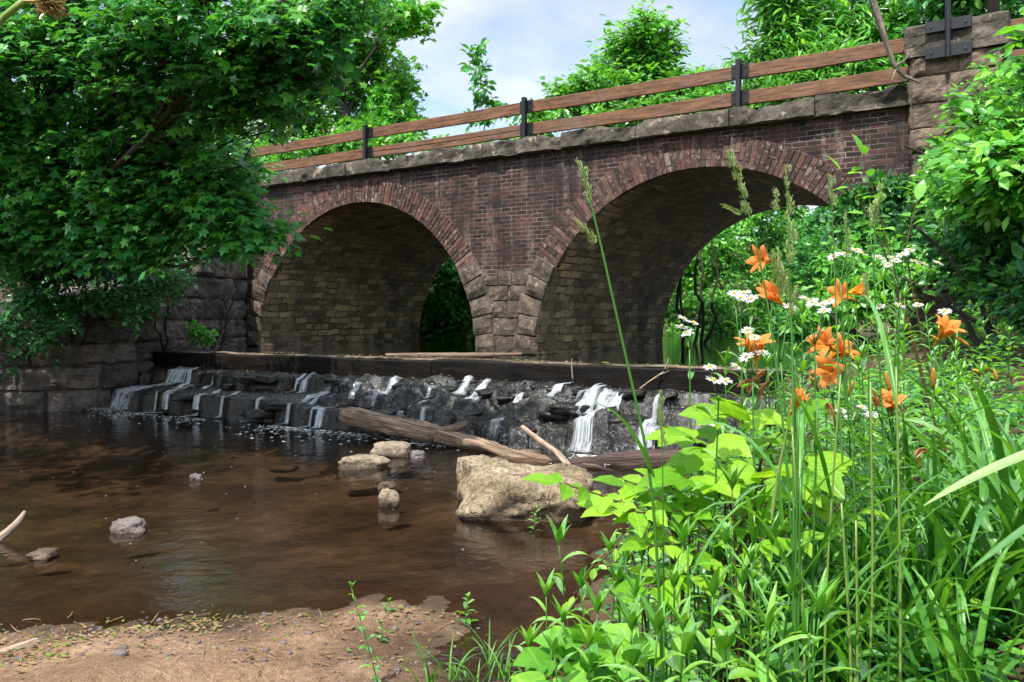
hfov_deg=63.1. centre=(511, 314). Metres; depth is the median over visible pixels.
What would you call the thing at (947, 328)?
daylily
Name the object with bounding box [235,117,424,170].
shrub
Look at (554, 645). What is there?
weed stem
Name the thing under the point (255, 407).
cascade
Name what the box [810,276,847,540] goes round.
weed stem
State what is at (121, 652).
gravel
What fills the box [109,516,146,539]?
stone
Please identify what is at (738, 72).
timber railing
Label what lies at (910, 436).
slope weed
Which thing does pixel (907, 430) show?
slope weed
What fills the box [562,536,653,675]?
sapling
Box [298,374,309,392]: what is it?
cascade
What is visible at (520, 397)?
cascade
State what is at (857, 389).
slope weed
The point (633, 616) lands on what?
weed stem
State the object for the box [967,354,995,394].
slope weed
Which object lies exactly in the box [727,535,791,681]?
weed stem
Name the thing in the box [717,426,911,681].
upright grass
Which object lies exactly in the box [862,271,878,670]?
seeding grass
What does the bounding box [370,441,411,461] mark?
stone
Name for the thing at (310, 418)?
cascade
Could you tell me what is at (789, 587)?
weed stem
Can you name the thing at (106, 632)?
leaf litter
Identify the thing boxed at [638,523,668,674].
oval herb
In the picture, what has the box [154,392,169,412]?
cascade
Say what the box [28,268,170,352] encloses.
bank shrub
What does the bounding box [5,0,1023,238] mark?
sky
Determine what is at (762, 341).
daylily
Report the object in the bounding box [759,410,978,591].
strap leaf clump
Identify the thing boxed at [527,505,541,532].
sand weed
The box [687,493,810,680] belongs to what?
upright grass
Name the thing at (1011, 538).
wild grass
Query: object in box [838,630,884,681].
oval herb
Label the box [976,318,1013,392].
slope weed
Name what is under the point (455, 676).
grass tuft
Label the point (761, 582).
oval herb
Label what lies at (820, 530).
strap leaf clump
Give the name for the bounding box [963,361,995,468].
weed stem
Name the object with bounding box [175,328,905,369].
water
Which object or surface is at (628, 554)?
weed stem
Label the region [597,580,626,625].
oval herb
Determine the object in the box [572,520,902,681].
strap leaf clump
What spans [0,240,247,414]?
wing wall
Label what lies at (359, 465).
stone
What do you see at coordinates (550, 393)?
cascade
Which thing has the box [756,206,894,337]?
stream bush
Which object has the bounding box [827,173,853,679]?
seeding grass
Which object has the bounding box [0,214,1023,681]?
ground
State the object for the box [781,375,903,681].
upright grass
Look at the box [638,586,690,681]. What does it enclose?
oval herb
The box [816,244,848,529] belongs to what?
weed stem
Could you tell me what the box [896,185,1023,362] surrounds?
bank shrub
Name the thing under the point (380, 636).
sand weed
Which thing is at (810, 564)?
upright grass
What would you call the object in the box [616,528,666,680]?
weed stem
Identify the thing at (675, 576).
weed stem
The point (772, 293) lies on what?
daylily
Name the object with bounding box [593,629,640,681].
weed stem
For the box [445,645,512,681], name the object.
grass tuft
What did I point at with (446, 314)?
stream bush
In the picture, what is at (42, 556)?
stone
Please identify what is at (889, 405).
daylily
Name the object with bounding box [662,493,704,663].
oval herb
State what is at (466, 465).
boulder
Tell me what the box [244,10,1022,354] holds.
stone bridge
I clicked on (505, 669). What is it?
grass tuft
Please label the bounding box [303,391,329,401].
cascade
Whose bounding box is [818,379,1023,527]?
strap leaf clump
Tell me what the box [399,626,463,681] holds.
grass tuft
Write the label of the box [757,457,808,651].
weed stem
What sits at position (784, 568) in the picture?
weed stem
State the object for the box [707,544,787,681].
weed stem
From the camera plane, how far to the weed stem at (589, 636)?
1.69 m
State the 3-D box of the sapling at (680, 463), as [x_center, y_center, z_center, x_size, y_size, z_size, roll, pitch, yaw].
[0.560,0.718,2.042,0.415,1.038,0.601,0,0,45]
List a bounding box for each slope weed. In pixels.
[818,401,858,482]
[819,363,855,430]
[825,404,844,442]
[841,357,874,436]
[843,365,864,406]
[844,431,865,528]
[855,371,876,412]
[860,418,889,473]
[867,458,895,507]
[880,369,922,446]
[898,388,917,431]
[914,359,949,446]
[917,324,955,405]
[928,351,970,444]
[932,347,956,403]
[935,370,966,430]
[946,367,962,403]
[952,358,975,420]
[954,361,993,428]
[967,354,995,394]
[968,391,986,434]
[971,361,1008,444]
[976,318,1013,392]
[990,322,1016,384]
[995,325,1023,391]
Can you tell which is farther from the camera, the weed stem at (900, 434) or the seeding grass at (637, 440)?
the weed stem at (900, 434)
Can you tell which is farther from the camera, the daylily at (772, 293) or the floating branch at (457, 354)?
the floating branch at (457, 354)
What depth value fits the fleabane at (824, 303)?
2.20 m
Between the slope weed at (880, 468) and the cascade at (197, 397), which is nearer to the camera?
the slope weed at (880, 468)
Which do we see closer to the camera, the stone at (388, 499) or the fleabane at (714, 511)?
the fleabane at (714, 511)
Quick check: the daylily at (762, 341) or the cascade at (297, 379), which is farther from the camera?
the cascade at (297, 379)
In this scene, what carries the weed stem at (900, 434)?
on the ground at (240, 536)
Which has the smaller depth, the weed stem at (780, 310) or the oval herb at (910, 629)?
the oval herb at (910, 629)
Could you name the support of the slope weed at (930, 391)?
on the ground at (240, 536)
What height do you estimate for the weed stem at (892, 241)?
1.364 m
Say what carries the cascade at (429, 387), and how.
on the stepped weir
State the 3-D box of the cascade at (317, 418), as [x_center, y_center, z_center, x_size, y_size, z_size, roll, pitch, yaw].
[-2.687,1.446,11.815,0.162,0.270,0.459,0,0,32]
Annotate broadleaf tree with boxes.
[217,0,446,162]
[536,0,744,125]
[693,212,822,293]
[875,0,1023,89]
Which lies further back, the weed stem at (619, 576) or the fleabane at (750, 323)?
the fleabane at (750, 323)
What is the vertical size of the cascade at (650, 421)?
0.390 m
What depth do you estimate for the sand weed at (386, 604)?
4.37 m
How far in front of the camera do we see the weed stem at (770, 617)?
1.44 m
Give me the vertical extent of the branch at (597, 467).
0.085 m
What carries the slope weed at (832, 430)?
on the ground at (240, 536)
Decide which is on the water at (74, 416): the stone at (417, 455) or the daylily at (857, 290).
the stone at (417, 455)
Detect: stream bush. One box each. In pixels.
[419,256,472,339]
[663,217,757,335]
[721,205,827,333]
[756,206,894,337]
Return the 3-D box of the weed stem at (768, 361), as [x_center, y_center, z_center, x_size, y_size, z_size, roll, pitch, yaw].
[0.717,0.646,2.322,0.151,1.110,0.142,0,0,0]
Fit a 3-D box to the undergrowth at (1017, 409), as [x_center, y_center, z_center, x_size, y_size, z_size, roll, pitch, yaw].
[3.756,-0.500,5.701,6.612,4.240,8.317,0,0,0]
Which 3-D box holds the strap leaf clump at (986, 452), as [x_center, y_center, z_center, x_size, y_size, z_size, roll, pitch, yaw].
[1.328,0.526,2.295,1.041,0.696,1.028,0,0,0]
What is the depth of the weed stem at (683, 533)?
1.84 m
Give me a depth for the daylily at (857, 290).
2.72 m
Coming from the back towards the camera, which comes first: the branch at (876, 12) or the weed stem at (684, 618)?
the branch at (876, 12)
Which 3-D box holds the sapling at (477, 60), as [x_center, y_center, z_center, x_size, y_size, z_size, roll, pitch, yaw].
[-0.537,-3.192,22.821,1.975,8.996,1.863,0,0,0]
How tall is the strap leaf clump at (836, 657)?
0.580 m
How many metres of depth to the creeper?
10.76 m
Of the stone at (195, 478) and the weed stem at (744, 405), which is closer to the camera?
the weed stem at (744, 405)
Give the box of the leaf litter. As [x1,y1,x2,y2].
[0,350,765,681]
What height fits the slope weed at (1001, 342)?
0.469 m
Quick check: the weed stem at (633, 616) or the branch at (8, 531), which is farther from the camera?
the branch at (8, 531)
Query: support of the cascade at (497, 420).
on the stepped weir
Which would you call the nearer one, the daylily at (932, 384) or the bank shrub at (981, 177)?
the daylily at (932, 384)
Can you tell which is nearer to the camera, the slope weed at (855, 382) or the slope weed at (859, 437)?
the slope weed at (859, 437)
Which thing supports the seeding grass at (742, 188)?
on the ground at (240, 536)
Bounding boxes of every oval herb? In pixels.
[579,642,600,672]
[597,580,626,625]
[620,642,643,681]
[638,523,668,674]
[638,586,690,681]
[651,544,669,676]
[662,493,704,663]
[665,614,703,681]
[693,543,741,667]
[706,621,758,681]
[737,570,778,680]
[745,508,781,655]
[769,620,802,675]
[776,560,847,681]
[816,516,825,552]
[837,532,869,642]
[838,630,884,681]
[840,495,877,591]
[866,603,944,681]
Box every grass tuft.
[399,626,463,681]
[410,633,484,681]
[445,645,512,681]
[462,620,521,667]
[484,633,516,681]
[507,659,521,680]
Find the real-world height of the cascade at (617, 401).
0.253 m
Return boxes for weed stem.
[511,619,545,651]
[519,568,574,645]
[532,514,591,626]
[539,629,577,681]
[550,595,577,656]
[558,576,616,651]
[568,563,615,647]
[571,619,616,681]
[591,529,668,665]
[591,556,639,622]
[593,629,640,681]
[600,567,654,681]
[600,591,684,681]
[601,594,644,681]
[608,541,659,681]
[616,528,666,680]
[620,506,668,675]
[641,514,710,681]
[643,498,698,679]
[662,553,706,681]
[664,594,715,681]
[683,506,731,681]
[689,463,783,681]
[690,470,722,680]
[693,491,744,674]
[694,563,741,681]
[697,518,778,668]
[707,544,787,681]
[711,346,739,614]
[720,397,766,651]
[721,287,776,650]
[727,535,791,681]
[728,536,818,681]
[729,513,804,681]
[731,581,820,681]
[735,482,810,675]
[746,564,815,681]
[755,270,786,562]
[755,349,784,667]
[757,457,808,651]
[778,491,822,654]
[782,293,839,629]
[784,387,844,613]
[785,340,848,615]
[785,566,860,681]
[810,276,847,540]
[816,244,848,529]
[819,318,859,549]
[832,412,884,612]
[838,340,889,584]
[839,242,877,526]
[863,219,892,528]
[867,265,919,505]
[875,341,921,531]
[876,230,923,478]
[880,282,933,511]
[919,301,958,484]
[939,333,977,467]
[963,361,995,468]
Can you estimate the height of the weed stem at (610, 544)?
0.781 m
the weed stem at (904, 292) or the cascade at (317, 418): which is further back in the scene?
the cascade at (317, 418)
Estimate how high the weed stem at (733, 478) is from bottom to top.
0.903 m
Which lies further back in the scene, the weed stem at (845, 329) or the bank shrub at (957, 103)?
the bank shrub at (957, 103)
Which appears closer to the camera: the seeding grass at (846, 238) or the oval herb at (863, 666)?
the oval herb at (863, 666)
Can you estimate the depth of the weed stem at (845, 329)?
2.51 m
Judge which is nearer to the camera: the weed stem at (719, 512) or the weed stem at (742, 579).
the weed stem at (742, 579)
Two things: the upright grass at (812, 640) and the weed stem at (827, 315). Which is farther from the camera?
the weed stem at (827, 315)
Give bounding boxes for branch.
[0,511,25,543]
[385,352,521,356]
[520,425,569,463]
[571,464,622,474]
[640,358,669,387]
[869,0,919,82]
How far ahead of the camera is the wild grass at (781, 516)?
1.45 m
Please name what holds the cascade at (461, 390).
on the stepped weir
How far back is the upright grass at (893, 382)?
1.59 m
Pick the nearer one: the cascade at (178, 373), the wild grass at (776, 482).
the wild grass at (776, 482)
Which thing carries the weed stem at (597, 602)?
on the ground at (240, 536)
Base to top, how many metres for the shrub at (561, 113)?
8.006 m
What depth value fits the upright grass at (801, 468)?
1.50 m
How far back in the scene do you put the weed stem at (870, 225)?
3.09 m
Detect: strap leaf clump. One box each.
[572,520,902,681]
[655,461,1023,681]
[668,500,923,648]
[700,386,1023,680]
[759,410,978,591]
[788,376,1023,639]
[809,379,1023,606]
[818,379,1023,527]
[828,528,1023,681]
[914,402,1023,480]
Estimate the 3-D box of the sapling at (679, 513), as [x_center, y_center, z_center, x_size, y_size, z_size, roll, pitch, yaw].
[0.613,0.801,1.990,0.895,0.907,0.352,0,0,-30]
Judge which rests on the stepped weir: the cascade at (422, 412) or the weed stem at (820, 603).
the cascade at (422, 412)
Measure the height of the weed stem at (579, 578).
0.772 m
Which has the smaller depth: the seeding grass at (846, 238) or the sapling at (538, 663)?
the sapling at (538, 663)
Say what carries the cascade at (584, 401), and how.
on the stepped weir
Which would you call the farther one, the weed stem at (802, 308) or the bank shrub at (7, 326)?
the bank shrub at (7, 326)
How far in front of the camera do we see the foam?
11.45 m
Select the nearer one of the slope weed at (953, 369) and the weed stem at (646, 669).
the weed stem at (646, 669)
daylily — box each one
[622,332,1020,681]
[632,369,1023,680]
[636,278,888,649]
[660,326,963,643]
[662,245,864,661]
[758,448,1023,666]
[761,276,884,613]
[776,367,1023,598]
[782,372,1021,604]
[866,314,1022,509]
[893,363,1022,471]
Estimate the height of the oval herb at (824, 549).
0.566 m
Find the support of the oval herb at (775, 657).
on the ground at (240, 536)
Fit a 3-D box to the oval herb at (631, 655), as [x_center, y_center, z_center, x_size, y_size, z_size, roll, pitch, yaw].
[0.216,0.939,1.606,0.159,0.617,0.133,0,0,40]
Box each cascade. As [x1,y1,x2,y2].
[106,368,190,408]
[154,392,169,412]
[178,367,197,386]
[182,393,204,416]
[187,394,198,415]
[218,391,238,416]
[241,397,262,421]
[281,403,291,423]
[291,373,305,391]
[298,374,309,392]
[302,406,322,426]
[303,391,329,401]
[314,407,329,427]
[347,382,361,397]
[371,381,394,402]
[387,376,399,393]
[420,407,425,420]
[421,386,433,402]
[453,375,471,394]
[467,380,485,398]
[473,380,488,399]
[491,418,502,426]
[514,393,522,402]
[547,383,561,396]
[554,382,571,390]
[571,409,599,451]
[576,385,603,413]
[597,388,610,408]
[597,390,612,403]
[604,393,620,408]
[637,418,658,449]
[652,394,658,419]
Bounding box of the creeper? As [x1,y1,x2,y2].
[819,166,949,291]
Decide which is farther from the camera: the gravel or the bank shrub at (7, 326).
the bank shrub at (7, 326)
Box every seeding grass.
[0,0,71,26]
[575,157,663,681]
[655,390,667,680]
[720,149,791,566]
[767,209,798,681]
[769,163,806,681]
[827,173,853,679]
[843,209,862,681]
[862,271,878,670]
[867,178,902,674]
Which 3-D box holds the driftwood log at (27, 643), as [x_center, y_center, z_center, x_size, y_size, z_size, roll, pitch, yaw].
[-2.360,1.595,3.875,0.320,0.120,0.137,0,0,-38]
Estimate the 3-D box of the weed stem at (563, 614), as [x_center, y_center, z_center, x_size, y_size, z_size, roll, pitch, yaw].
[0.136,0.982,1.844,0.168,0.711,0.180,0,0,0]
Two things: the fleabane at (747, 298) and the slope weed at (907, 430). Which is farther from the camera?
the slope weed at (907, 430)
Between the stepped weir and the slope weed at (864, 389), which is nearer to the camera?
the slope weed at (864, 389)
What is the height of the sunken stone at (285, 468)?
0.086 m
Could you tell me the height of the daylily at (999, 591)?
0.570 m
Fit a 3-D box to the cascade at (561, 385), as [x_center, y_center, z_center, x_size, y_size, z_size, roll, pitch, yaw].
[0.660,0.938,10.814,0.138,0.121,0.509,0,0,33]
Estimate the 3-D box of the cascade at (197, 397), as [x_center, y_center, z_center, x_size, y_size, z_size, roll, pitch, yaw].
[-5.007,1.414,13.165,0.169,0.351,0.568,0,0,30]
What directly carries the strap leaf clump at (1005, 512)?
on the ground at (240, 536)
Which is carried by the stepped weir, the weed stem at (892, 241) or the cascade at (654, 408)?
the cascade at (654, 408)
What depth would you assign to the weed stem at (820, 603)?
1.55 m
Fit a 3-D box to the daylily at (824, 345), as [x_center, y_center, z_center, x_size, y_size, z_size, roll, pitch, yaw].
[0.943,0.526,2.487,0.812,0.990,0.898,0,0,43]
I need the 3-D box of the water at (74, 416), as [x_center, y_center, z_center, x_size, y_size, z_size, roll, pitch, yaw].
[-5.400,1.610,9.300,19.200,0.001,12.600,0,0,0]
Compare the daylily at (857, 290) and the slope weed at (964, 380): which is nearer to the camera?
the daylily at (857, 290)
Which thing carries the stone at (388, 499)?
on the water at (74, 416)
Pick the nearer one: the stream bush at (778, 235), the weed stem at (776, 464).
the weed stem at (776, 464)
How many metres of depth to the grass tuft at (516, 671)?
3.48 m
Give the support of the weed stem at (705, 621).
on the ground at (240, 536)
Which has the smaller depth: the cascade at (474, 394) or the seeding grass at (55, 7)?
the seeding grass at (55, 7)
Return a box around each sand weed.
[347,581,383,681]
[375,620,387,641]
[382,597,397,611]
[455,592,478,625]
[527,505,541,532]
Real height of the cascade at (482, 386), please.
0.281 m
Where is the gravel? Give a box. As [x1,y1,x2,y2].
[1,604,534,681]
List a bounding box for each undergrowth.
[596,302,1023,681]
[893,300,1009,337]
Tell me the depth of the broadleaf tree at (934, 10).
17.04 m
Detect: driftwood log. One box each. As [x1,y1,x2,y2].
[0,638,39,651]
[338,407,603,475]
[545,449,681,473]
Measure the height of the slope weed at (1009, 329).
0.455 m
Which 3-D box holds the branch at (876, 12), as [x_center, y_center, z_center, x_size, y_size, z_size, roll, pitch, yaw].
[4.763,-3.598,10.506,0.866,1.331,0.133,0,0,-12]
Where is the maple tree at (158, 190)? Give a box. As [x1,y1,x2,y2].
[0,0,407,311]
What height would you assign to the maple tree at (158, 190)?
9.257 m
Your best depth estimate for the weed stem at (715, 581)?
1.52 m
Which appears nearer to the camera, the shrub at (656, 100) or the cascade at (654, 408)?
the cascade at (654, 408)
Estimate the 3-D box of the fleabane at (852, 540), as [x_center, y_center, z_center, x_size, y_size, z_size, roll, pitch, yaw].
[0.881,0.450,2.213,0.146,1.260,0.181,0,0,-15]
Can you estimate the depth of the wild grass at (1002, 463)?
1.12 m
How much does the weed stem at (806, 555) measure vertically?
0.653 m
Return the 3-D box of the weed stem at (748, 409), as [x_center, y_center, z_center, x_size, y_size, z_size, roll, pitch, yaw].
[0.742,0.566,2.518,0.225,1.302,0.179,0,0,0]
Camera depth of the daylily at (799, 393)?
2.24 m
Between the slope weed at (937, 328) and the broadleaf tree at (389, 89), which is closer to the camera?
the slope weed at (937, 328)
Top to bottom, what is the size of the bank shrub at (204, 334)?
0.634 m
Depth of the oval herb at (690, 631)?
1.51 m
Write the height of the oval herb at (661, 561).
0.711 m
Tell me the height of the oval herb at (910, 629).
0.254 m
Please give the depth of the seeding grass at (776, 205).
1.89 m
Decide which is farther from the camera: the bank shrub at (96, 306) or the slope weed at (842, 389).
the bank shrub at (96, 306)
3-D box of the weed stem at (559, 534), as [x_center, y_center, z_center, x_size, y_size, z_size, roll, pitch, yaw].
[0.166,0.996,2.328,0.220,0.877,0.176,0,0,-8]
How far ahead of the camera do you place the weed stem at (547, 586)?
2.10 m
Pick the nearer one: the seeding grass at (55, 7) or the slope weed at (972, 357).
the seeding grass at (55, 7)
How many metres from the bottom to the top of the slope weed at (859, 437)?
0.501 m
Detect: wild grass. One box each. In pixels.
[771,416,790,519]
[777,473,783,528]
[923,450,1023,505]
[967,525,1023,573]
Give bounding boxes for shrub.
[0,208,182,335]
[0,232,91,379]
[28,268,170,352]
[124,238,240,349]
[162,319,226,352]
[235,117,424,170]
[421,76,582,341]
[581,80,762,343]
[779,224,955,352]
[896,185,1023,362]
[899,6,1023,320]
[903,45,1023,213]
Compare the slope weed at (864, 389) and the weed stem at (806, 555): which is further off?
the slope weed at (864, 389)
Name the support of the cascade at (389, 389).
on the stepped weir
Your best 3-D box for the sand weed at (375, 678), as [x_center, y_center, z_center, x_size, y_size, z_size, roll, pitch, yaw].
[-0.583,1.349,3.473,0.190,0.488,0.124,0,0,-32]
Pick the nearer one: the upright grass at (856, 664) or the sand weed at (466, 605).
the upright grass at (856, 664)
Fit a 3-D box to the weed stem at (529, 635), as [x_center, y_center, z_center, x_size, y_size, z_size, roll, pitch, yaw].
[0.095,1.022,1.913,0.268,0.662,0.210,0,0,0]
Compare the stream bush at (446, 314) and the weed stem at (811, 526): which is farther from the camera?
the stream bush at (446, 314)
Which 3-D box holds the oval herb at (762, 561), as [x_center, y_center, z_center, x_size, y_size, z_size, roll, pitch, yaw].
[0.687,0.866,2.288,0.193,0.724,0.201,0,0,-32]
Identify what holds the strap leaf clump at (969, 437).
on the ground at (240, 536)
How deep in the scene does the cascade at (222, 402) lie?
12.98 m
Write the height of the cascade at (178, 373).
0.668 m
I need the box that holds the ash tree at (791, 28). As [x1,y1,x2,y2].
[716,0,923,344]
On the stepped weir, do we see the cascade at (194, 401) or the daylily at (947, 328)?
the cascade at (194, 401)
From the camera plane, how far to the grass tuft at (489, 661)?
3.88 m
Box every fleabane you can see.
[675,315,718,681]
[685,363,746,678]
[711,290,782,681]
[719,326,787,681]
[727,297,765,665]
[782,296,854,666]
[817,248,876,606]
[834,405,893,591]
[864,248,943,547]
[867,302,949,637]
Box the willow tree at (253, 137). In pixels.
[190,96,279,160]
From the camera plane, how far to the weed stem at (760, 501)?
1.91 m
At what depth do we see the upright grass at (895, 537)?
1.69 m
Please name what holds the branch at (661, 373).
on the stepped weir
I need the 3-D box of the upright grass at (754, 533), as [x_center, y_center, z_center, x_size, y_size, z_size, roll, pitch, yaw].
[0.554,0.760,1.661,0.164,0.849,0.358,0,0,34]
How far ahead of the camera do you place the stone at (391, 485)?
7.71 m
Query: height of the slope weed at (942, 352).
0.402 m
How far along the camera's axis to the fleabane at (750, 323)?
2.61 m
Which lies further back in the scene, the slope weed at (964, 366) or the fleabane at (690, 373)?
the slope weed at (964, 366)
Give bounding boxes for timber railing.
[242,0,1023,173]
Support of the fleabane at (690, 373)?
on the ground at (240, 536)
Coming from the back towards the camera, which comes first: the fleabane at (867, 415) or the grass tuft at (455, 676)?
the grass tuft at (455, 676)
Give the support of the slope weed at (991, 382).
on the ground at (240, 536)
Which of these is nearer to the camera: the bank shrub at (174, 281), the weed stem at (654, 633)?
the weed stem at (654, 633)
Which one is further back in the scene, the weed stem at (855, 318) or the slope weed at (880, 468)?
the slope weed at (880, 468)
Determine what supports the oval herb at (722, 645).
on the ground at (240, 536)
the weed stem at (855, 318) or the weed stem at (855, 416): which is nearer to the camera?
the weed stem at (855, 416)
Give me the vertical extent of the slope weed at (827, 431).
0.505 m
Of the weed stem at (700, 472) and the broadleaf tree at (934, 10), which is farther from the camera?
the broadleaf tree at (934, 10)
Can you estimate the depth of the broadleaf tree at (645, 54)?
22.44 m
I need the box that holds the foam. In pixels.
[28,409,609,560]
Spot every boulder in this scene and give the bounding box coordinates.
[455,463,594,533]
[456,454,508,508]
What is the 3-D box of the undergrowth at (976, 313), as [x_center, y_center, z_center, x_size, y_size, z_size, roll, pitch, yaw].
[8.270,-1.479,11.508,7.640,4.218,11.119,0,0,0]
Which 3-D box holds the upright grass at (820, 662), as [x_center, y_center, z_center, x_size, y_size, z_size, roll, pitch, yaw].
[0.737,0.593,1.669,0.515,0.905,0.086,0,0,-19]
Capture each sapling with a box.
[458,37,508,130]
[510,623,671,681]
[522,468,695,681]
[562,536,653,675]
[613,463,889,681]
[634,396,857,681]
[825,134,947,458]
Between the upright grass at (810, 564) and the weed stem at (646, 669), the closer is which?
the upright grass at (810, 564)
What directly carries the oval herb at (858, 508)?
on the ground at (240, 536)
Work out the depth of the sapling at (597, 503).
1.96 m
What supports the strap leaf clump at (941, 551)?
on the ground at (240, 536)
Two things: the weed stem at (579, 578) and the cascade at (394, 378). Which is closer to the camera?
the weed stem at (579, 578)
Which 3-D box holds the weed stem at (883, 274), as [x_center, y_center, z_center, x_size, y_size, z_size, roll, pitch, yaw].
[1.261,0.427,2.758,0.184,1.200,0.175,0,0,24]
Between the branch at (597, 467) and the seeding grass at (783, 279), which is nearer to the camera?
the seeding grass at (783, 279)
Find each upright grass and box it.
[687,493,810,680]
[694,399,803,681]
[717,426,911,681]
[741,495,852,679]
[749,478,1009,681]
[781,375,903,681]
[784,401,888,681]
[793,384,994,681]
[794,409,982,681]
[797,503,953,681]
[836,477,1002,681]
[862,295,1023,681]
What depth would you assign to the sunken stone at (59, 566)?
5.89 m
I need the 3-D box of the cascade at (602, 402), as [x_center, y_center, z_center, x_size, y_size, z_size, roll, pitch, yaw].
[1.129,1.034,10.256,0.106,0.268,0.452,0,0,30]
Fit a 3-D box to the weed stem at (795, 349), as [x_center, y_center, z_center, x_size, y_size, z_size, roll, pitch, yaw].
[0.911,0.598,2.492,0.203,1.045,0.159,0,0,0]
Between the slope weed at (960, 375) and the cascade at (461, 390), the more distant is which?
the cascade at (461, 390)
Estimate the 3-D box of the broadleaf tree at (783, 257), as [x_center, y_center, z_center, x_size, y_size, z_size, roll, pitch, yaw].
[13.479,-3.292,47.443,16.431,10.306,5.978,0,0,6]
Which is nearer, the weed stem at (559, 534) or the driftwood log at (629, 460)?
the weed stem at (559, 534)
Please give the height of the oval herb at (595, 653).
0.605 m
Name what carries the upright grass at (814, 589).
on the ground at (240, 536)
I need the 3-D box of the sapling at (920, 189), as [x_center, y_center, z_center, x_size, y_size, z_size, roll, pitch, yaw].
[1.584,0.024,3.511,0.691,1.574,0.267,0,0,-19]
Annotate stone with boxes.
[25,547,59,564]
[36,562,92,573]
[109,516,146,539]
[189,473,203,484]
[269,465,298,472]
[338,454,390,477]
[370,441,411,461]
[377,481,395,491]
[378,488,399,515]
[410,450,425,461]
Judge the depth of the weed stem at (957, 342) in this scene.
2.80 m
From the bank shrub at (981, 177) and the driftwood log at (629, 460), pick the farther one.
the driftwood log at (629, 460)
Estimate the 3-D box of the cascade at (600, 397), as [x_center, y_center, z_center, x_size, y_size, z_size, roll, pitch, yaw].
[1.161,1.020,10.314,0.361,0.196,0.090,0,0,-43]
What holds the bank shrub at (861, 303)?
on the ground at (240, 536)
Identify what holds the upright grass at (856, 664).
on the ground at (240, 536)
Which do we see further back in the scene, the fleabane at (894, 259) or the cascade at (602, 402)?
the cascade at (602, 402)
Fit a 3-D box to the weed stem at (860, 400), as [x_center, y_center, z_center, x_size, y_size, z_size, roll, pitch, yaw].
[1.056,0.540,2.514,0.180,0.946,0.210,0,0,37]
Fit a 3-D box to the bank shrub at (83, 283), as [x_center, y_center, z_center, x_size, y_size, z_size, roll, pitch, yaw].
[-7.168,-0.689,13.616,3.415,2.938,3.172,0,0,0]
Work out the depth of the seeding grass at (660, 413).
1.55 m
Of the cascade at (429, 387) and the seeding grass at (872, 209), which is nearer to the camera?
the seeding grass at (872, 209)
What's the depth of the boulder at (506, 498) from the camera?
6.53 m
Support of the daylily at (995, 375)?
on the ground at (240, 536)
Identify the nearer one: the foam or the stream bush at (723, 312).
the foam
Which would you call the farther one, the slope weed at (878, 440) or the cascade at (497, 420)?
the cascade at (497, 420)
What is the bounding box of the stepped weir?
[106,351,794,463]
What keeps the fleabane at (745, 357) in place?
on the ground at (240, 536)
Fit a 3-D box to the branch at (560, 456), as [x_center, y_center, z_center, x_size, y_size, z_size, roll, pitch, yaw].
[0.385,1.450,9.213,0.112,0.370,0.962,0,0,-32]
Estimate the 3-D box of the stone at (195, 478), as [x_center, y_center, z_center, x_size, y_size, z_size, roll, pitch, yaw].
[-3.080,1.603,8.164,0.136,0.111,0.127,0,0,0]
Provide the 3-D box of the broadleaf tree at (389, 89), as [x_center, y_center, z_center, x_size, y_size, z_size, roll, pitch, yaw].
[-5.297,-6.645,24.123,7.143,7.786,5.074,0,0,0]
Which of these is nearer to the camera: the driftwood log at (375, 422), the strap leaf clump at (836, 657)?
the strap leaf clump at (836, 657)
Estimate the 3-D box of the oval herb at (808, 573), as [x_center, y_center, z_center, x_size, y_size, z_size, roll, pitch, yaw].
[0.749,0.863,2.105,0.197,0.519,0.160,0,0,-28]
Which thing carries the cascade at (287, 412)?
on the stepped weir
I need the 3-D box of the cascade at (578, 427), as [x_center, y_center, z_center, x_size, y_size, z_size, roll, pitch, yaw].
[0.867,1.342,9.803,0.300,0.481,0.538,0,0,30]
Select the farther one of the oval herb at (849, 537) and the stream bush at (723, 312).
the stream bush at (723, 312)
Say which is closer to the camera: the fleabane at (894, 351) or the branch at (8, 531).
the fleabane at (894, 351)
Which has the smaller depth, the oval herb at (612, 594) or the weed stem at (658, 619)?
the weed stem at (658, 619)
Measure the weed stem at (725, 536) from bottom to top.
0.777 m
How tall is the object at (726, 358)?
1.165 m
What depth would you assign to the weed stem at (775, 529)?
1.65 m
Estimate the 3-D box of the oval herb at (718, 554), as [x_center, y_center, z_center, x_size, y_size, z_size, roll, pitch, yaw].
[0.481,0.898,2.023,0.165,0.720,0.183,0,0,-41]
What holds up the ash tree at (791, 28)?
on the ground at (240, 536)
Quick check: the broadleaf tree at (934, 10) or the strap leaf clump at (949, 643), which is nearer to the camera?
the strap leaf clump at (949, 643)
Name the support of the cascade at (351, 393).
on the stepped weir
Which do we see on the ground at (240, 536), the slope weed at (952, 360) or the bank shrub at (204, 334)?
the slope weed at (952, 360)
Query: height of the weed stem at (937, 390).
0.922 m
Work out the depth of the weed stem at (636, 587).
1.75 m
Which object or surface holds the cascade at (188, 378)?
on the stepped weir
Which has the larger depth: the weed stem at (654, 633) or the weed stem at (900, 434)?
the weed stem at (900, 434)
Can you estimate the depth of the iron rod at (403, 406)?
10.74 m
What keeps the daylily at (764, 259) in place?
on the ground at (240, 536)
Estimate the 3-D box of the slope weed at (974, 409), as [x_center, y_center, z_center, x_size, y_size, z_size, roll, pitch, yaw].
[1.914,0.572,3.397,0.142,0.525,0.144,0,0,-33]

